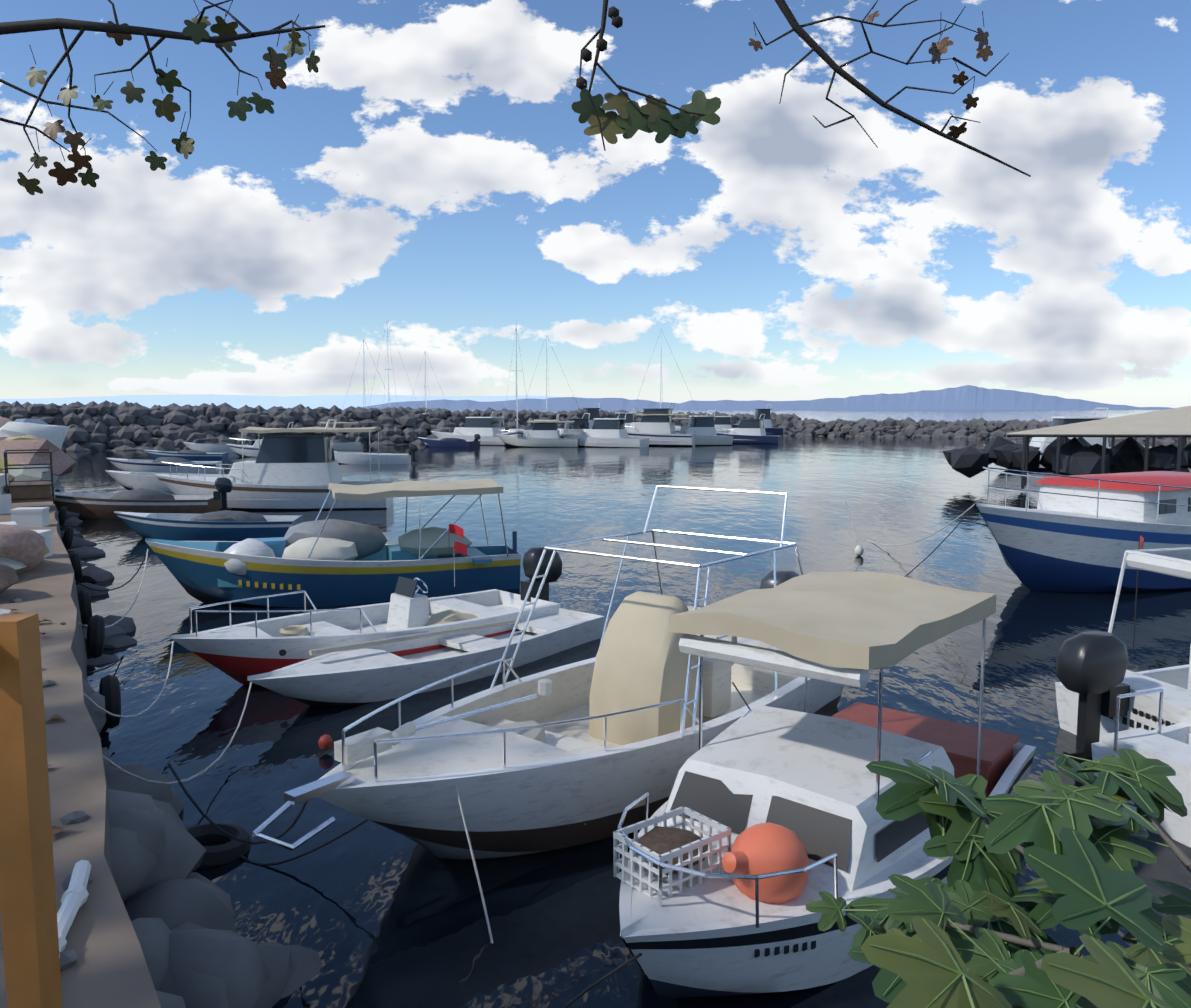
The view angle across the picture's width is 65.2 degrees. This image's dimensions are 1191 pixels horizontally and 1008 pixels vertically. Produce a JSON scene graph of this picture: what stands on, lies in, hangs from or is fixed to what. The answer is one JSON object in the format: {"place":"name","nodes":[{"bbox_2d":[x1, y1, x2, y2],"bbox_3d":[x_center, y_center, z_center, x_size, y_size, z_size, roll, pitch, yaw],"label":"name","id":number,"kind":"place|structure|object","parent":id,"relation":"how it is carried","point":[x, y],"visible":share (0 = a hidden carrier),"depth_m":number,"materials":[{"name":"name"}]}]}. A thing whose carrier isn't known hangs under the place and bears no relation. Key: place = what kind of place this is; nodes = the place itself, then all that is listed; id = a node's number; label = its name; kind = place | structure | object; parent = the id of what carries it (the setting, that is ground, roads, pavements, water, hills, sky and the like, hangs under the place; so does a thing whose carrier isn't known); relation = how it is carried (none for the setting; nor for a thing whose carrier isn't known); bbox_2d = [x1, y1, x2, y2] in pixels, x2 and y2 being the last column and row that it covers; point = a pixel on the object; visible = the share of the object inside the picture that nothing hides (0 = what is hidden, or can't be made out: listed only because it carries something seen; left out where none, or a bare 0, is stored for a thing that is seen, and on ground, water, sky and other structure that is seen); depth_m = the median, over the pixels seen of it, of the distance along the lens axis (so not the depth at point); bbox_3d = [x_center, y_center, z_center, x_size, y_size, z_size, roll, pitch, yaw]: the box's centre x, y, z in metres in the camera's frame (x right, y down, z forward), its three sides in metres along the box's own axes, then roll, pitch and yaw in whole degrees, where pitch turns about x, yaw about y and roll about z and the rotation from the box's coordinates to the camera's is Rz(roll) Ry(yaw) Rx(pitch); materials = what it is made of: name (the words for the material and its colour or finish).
{"place":"outdoors","nodes":[
{"label":"outdoors","id":0,"kind":"place"},
{"bbox_2d":[0,472,160,1007],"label":"quay ground","id":1,"kind":"structure","parent":0,"point":[108,968],"depth_m":5.58,"materials":[{"name":"grey concrete"}]},
{"bbox_2d":[0,417,75,614],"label":"quay clutter","id":2,"kind":"object","parent":1,"relation":"on","point":[30,450],"visible":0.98,"depth_m":21.31,"materials":[{"name":"white plastic"}]},
{"bbox_2d":[0,613,90,1007],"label":"terrace rail","id":3,"kind":"object","parent":1,"relation":"on","point":[36,926],"visible":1,"depth_m":3.02,"materials":[{"name":"orange wood"}]},
{"bbox_2d":[0,597,92,970],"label":"stones","id":4,"kind":"object","parent":1,"relation":"on","point":[68,958],"visible":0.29,"depth_m":5.23,"materials":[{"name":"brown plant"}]},
{"bbox_2d":[55,489,250,868],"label":"tires","id":5,"kind":"object","parent":1,"relation":"on","point":[230,850],"visible":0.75,"depth_m":9.65,"materials":[{"name":"black rubber"}]},
{"bbox_2d":[58,511,321,1007],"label":"rocks","id":6,"kind":"object","parent":1,"relation":"on","point":[198,951],"visible":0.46,"depth_m":5.68,"materials":[{"name":"grey stone"}]},
{"bbox_2d":[0,0,1030,194],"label":"plane tree","id":7,"kind":"object","parent":1,"relation":"on","point":[633,117],"visible":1,"depth_m":3.01,"materials":[{"name":"green plant"}]},
{"bbox_2d":[806,748,1190,1007],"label":"fig tree","id":8,"kind":"object","parent":1,"relation":"on","point":[928,942],"visible":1,"depth_m":2.51,"materials":[{"name":"green plant"}]},
{"bbox_2d":[0,385,1171,409],"bbox_3d":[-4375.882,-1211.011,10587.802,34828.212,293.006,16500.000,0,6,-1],"label":"distant mountains","id":9,"kind":"structure","parent":0,"point":[968,397],"depth_m":9649.43,"materials":[{"name":"blue"}]},
{"bbox_2d":[0,0,1190,407],"label":"sky","id":10,"kind":"structure","parent":0,"point":[436,176],"materials":[{"name":"blue"}]},
{"bbox_2d":[54,410,1190,1007],"bbox_3d":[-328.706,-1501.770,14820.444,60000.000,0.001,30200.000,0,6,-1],"label":"sea water","id":11,"kind":"structure","parent":0,"point":[372,914],"depth_m":13.23,"materials":[{"name":"blue liquid"}]},
{"bbox_2d":[54,477,232,518],"bbox_3d":[-15.855,-0.088,31.862,6.600,1.580,2.099,-1,6,-7],"label":"boat","id":12,"kind":"object","parent":11,"relation":"on","point":[98,505],"visible":0.69,"depth_m":31.22,"materials":[{"name":"brown wood"}]},
{"bbox_2d":[106,457,221,473],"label":"boat","id":13,"kind":"object","parent":11,"relation":"on","point":[157,465],"visible":0.79,"depth_m":52.52,"materials":[{"name":"grey"}]},
{"bbox_2d":[105,470,228,490],"bbox_3d":[-18.749,-1.145,42.272,6.600,1.580,2.199,-1,6,-7],"label":"boat","id":14,"kind":"object","parent":11,"relation":"on","point":[127,480],"visible":0.4,"depth_m":41.45,"materials":[{"name":"grey"}]},
{"bbox_2d":[143,449,227,460],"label":"boat","id":15,"kind":"object","parent":11,"relation":"on","point":[193,455],"visible":0.71,"depth_m":64.84,"materials":[{"name":"blue"}]},
{"bbox_2d":[114,510,302,540],"bbox_3d":[-11.078,0.703,26.573,5.000,1.075,1.899,-1,6,-7],"label":"boat","id":16,"kind":"object","parent":11,"relation":"on","point":[225,525],"visible":0.85,"depth_m":25.93,"materials":[{"name":"blue"}]},
{"bbox_2d":[183,437,255,451],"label":"boat","id":17,"kind":"object","parent":11,"relation":"on","point":[220,447],"visible":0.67,"depth_m":79.41,"materials":[{"name":"grey"}]},
{"bbox_2d":[226,422,293,456],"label":"boat","id":18,"kind":"object","parent":11,"relation":"on","point":[250,451],"visible":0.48,"depth_m":71.34,"materials":[{"name":"grey"}]},
{"bbox_2d":[154,419,392,509],"bbox_3d":[-11.981,-1.357,34.544,8.500,3.562,2.798,-1,6,-5],"label":"boat","id":19,"kind":"object","parent":11,"relation":"on","point":[292,471],"visible":0.81,"depth_m":33.67,"materials":[{"name":"grey"}]},
{"bbox_2d":[145,478,520,606],"bbox_3d":[-4.961,0.879,18.270,7.014,2.604,2.508,-2,6,-19],"label":"blue fishing boat","id":20,"kind":"object","parent":11,"relation":"on","point":[329,562],"visible":0.85,"depth_m":17.48,"materials":[{"name":"blue"}]},
{"bbox_2d":[319,422,367,449],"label":"boat","id":21,"kind":"object","parent":11,"relation":"on","point":[341,445],"visible":0.54,"depth_m":84.54,"materials":[{"name":"grey"}]},
{"bbox_2d":[170,541,561,684],"bbox_3d":[-2.985,1.659,13.827,6.394,1.750,1.999,-5,8,-43],"label":"motorboat","id":22,"kind":"object","parent":11,"relation":"on","point":[240,653],"visible":0.75,"depth_m":13.43,"materials":[{"name":"paint"}]},
{"bbox_2d":[343,339,391,407],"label":"boat","id":23,"kind":"object","parent":11,"relation":"on","point":[364,398],"visible":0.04,"depth_m":110.70,"materials":[{"name":"grey metal"}]},
{"bbox_2d":[334,444,417,463],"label":"boat","id":24,"kind":"object","parent":11,"relation":"on","point":[358,458],"visible":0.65,"depth_m":62.05,"materials":[{"name":"grey"}]},
{"bbox_2d":[369,319,418,407],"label":"boat","id":25,"kind":"object","parent":11,"relation":"on","point":[387,322],"visible":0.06,"depth_m":107.15,"materials":[{"name":"grey metal"}]},
{"bbox_2d":[0,400,802,451],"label":"breakwater","id":26,"kind":"object","parent":11,"relation":"in","point":[106,425],"visible":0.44,"depth_m":89.63,"materials":[{"name":"grey stone"}]},
{"bbox_2d":[408,408,435,420],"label":"boat","id":27,"kind":"object","parent":11,"relation":"on","point":[425,413],"visible":0.06,"depth_m":101.78,"materials":[{"name":"grey"}]},
{"bbox_2d":[247,608,604,706],"bbox_3d":[-2.158,2.103,12.945,1.599,0.945,5.769,5,8,40],"label":"boat","id":28,"kind":"object","parent":11,"relation":"on","point":[347,674],"visible":0.79,"depth_m":12.02,"materials":[{"name":"grey plastic"}]},
{"bbox_2d":[409,351,447,407],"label":"boat","id":29,"kind":"object","parent":11,"relation":"on","point":[425,379],"visible":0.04,"depth_m":120.11,"materials":[{"name":"grey metal"}]},
{"bbox_2d":[417,434,479,447],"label":"boat","id":30,"kind":"object","parent":11,"relation":"on","point":[448,442],"visible":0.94,"depth_m":89.53,"materials":[{"name":"blue"}]},
{"bbox_2d":[431,412,506,445],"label":"boat","id":31,"kind":"object","parent":11,"relation":"on","point":[487,429],"visible":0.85,"depth_m":95.24,"materials":[{"name":"grey"}]},
{"bbox_2d":[501,319,531,444],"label":"boat","id":32,"kind":"object","parent":11,"relation":"on","point":[516,432],"visible":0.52,"depth_m":92.32,"materials":[{"name":"grey metal"}]},
{"bbox_2d":[496,414,578,446],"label":"boat","id":33,"kind":"object","parent":11,"relation":"on","point":[543,433],"visible":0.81,"depth_m":89.87,"materials":[{"name":"grey"}]},
{"bbox_2d":[252,485,843,858],"bbox_3d":[0.286,1.516,9.221,2.744,3.064,8.088,4,7,38],"label":"motorboat","id":34,"kind":"object","parent":11,"relation":"on","point":[579,753],"visible":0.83,"depth_m":8.03,"materials":[{"name":"white plastic"}]},
{"bbox_2d":[522,335,578,410],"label":"boat","id":35,"kind":"object","parent":11,"relation":"on","point":[546,337],"visible":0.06,"depth_m":115.70,"materials":[{"name":"grey metal"}]},
{"bbox_2d":[558,413,589,437],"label":"boat","id":36,"kind":"object","parent":11,"relation":"on","point":[580,424],"visible":0.25,"depth_m":93.24,"materials":[{"name":"grey"}]},
{"bbox_2d":[582,404,600,428],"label":"boat","id":37,"kind":"object","parent":11,"relation":"on","point":[594,412],"visible":0.06,"depth_m":111.49,"materials":[{"name":"grey"}]},
{"bbox_2d":[560,413,649,447],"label":"boat","id":38,"kind":"object","parent":11,"relation":"on","point":[607,432],"visible":0.88,"depth_m":89.64,"materials":[{"name":"grey"}]},
{"bbox_2d":[75,495,1143,1007],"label":"mooring ropes","id":39,"kind":"object","parent":11,"relation":"on","point":[325,741],"visible":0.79,"depth_m":7.51,"materials":[{"name":"grey"}]},
{"bbox_2d":[615,408,636,430],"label":"boat","id":40,"kind":"object","parent":11,"relation":"on","point":[630,418],"visible":0.08,"depth_m":110.96,"materials":[{"name":"grey"}]},
{"bbox_2d":[625,403,694,445],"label":"boat","id":41,"kind":"object","parent":11,"relation":"on","point":[655,425],"visible":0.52,"depth_m":92.53,"materials":[{"name":"grey"}]},
{"bbox_2d":[639,329,699,433],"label":"boat","id":42,"kind":"object","parent":11,"relation":"on","point":[677,428],"visible":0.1,"depth_m":116.32,"materials":[{"name":"grey metal"}]},
{"bbox_2d":[672,410,732,445],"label":"boat","id":43,"kind":"object","parent":11,"relation":"on","point":[702,429],"visible":0.52,"depth_m":93.48,"materials":[{"name":"grey"}]},
{"bbox_2d":[714,412,731,432],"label":"boat","id":44,"kind":"object","parent":11,"relation":"on","point":[721,422],"visible":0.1,"depth_m":116.12,"materials":[{"name":"grey"}]},
{"bbox_2d":[716,414,782,443],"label":"boat","id":45,"kind":"object","parent":11,"relation":"on","point":[751,431],"visible":0.73,"depth_m":99.49,"materials":[{"name":"grey"}]},
{"bbox_2d":[734,405,782,435],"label":"boat","id":46,"kind":"object","parent":11,"relation":"on","point":[769,430],"visible":0.44,"depth_m":121.32,"materials":[{"name":"grey"}]},
{"bbox_2d":[613,572,1035,997],"bbox_3d":[1.761,1.948,7.175,2.099,2.518,5.080,5,7,39],"label":"cabin boat","id":47,"kind":"object","parent":11,"relation":"on","point":[761,827],"visible":0.92,"depth_m":6.22,"materials":[{"name":"grey plastic"}]},
{"bbox_2d":[790,417,1190,441],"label":"breakwater","id":48,"kind":"object","parent":11,"relation":"in","point":[973,428],"visible":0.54,"depth_m":121.04,"materials":[{"name":"grey stone"}]},
{"bbox_2d":[984,408,1108,469],"bbox_3d":[28.134,-3.805,56.355,9.000,4.026,2.998,0,6,4],"label":"boat","id":49,"kind":"object","parent":11,"relation":"on","point":[1042,443],"visible":0.27,"depth_m":55.38,"materials":[{"name":"grey"}]},
{"bbox_2d":[976,467,1190,591],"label":"tour boat","id":50,"kind":"object","parent":11,"relation":"on","point":[1076,533],"visible":0.94,"depth_m":18.21,"materials":[{"name":"blue"}]},
{"bbox_2d":[1055,547,1190,758],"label":"motorboat","id":51,"kind":"object","parent":11,"relation":"on","point":[1095,676],"visible":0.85,"depth_m":9.68,"materials":[{"name":"fiberglass"},{"name":"metal"},{"name":"plastic"}]},
{"bbox_2d":[1091,688,1190,847],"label":"boat","id":52,"kind":"object","parent":11,"relation":"on","point":[1169,746],"visible":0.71,"depth_m":8.27,"materials":[{"name":"grey plastic"}]},
{"bbox_2d":[942,406,1190,488],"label":"pier awning","id":53,"kind":"object","parent":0,"point":[1063,454],"visible":0.94,"depth_m":40.66,"materials":[{"name":"fabric"}]}
]}

